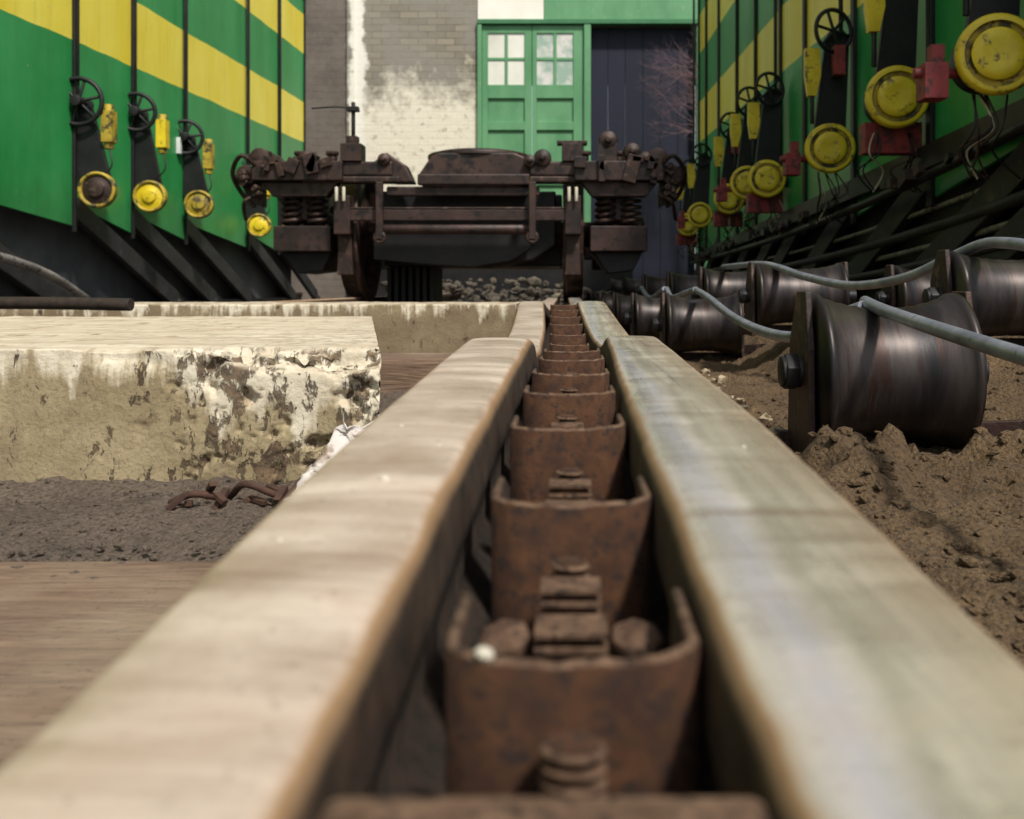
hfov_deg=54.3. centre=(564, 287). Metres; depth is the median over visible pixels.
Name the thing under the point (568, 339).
rail spacer bracket
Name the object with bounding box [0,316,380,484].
concrete block
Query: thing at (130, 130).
hopper wagon
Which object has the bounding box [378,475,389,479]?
pebble
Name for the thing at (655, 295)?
steel cable
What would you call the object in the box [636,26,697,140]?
bare tree
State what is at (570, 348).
rail spacer bracket
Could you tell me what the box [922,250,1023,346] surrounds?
cable roller
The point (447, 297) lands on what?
running rail
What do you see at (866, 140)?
hopper wagon
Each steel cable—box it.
[639,286,664,297]
[664,286,695,296]
[694,287,863,342]
[721,237,1023,289]
[859,296,1023,366]
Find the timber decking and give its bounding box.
[0,562,217,766]
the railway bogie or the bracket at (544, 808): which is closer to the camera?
the bracket at (544, 808)
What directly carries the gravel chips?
on the gravel strip
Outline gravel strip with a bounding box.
[0,390,407,561]
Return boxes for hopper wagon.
[0,0,320,301]
[675,0,1023,304]
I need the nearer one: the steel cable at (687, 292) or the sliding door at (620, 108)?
the steel cable at (687, 292)
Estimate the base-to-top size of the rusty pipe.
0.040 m
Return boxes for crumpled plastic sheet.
[283,421,371,499]
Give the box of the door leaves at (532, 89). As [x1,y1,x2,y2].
[482,25,583,221]
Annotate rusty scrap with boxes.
[166,472,304,510]
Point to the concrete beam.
(426, 327)
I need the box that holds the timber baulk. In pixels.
[380,353,452,392]
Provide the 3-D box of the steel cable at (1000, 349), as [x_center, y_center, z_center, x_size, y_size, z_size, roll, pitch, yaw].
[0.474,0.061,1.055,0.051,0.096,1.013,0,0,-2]
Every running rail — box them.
[268,293,462,301]
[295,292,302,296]
[567,297,1023,818]
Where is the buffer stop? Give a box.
[346,256,632,301]
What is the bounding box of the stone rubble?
[700,368,785,435]
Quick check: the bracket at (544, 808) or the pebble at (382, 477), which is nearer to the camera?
the bracket at (544, 808)
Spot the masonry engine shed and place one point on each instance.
(402, 74)
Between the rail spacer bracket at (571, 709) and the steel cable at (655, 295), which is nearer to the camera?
the rail spacer bracket at (571, 709)
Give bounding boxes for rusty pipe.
[0,297,134,310]
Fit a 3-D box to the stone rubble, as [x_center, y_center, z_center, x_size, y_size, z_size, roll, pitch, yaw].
[0.281,0.250,2.247,0.275,0.066,1.310,0,0,0]
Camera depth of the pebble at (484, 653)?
0.27 m
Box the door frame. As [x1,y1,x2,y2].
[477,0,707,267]
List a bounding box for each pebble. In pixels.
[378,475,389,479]
[474,646,494,661]
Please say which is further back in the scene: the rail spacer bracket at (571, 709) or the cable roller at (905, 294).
the cable roller at (905, 294)
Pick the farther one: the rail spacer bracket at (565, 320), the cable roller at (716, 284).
the cable roller at (716, 284)
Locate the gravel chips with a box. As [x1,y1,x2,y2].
[0,475,295,578]
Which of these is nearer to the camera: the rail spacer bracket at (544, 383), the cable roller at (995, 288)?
the rail spacer bracket at (544, 383)
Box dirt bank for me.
[629,314,1023,666]
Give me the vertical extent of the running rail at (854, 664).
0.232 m
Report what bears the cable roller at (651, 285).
on the dirt bank
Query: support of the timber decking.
on the ground
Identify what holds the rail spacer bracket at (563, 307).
attached to the running rail at (854, 664)
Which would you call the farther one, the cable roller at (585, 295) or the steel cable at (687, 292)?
the cable roller at (585, 295)
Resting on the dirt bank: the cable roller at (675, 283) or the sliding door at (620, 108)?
the cable roller at (675, 283)
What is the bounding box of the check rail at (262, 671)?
[0,293,561,818]
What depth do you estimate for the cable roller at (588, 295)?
8.54 m
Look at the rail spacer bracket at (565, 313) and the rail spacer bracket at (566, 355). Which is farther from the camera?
the rail spacer bracket at (565, 313)
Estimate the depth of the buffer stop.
13.20 m
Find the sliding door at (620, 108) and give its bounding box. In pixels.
[591,28,694,279]
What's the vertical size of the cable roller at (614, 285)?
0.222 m
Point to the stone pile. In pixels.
(490, 295)
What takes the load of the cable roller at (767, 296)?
on the dirt bank
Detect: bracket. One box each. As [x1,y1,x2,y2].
[319,797,768,818]
[446,556,699,796]
[491,467,650,658]
[510,414,624,502]
[523,385,615,427]
[532,368,608,393]
[539,355,604,374]
[543,348,599,360]
[549,323,582,350]
[550,304,576,309]
[550,309,578,316]
[550,315,580,324]
[550,333,585,344]
[550,343,588,351]
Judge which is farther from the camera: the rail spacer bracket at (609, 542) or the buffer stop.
the buffer stop
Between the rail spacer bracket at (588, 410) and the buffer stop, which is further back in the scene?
the buffer stop
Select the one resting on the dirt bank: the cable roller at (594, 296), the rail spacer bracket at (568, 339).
the cable roller at (594, 296)
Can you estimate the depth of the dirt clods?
1.08 m
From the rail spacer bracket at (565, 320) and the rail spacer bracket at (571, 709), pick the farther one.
the rail spacer bracket at (565, 320)
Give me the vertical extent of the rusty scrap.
0.040 m
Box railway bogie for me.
[230,102,687,301]
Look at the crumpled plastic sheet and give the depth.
1.10 m
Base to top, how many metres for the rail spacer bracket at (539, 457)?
0.122 m
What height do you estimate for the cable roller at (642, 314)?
0.242 m
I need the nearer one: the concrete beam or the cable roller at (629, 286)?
the concrete beam
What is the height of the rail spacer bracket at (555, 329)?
0.122 m
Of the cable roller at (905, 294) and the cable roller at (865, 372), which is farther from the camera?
the cable roller at (905, 294)
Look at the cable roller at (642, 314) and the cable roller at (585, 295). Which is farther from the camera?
the cable roller at (585, 295)
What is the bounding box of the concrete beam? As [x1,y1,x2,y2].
[0,302,519,352]
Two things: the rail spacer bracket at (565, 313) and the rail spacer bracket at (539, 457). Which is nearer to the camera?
the rail spacer bracket at (539, 457)
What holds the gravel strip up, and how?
on the ground
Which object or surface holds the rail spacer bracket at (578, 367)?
attached to the check rail at (262, 671)
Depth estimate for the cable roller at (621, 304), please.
5.12 m
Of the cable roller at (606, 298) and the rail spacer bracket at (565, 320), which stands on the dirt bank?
the cable roller at (606, 298)
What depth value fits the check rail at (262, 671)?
0.29 m
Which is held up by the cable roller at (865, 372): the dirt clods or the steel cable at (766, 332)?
the steel cable at (766, 332)
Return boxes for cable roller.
[580,290,604,300]
[582,290,612,300]
[590,291,624,300]
[599,291,636,308]
[606,279,638,292]
[609,292,660,334]
[618,277,641,294]
[624,293,692,338]
[637,274,686,295]
[652,292,766,360]
[660,271,723,295]
[691,267,746,318]
[738,262,856,336]
[777,291,1023,452]
[875,265,931,307]
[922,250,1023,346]
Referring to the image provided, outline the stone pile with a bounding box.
[380,276,590,304]
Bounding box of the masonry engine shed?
[291,0,695,299]
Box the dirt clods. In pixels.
[699,336,1023,654]
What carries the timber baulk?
on the ground
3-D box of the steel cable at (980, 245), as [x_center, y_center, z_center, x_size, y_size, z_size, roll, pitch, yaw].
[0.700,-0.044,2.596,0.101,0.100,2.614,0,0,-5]
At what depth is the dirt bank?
1.24 m

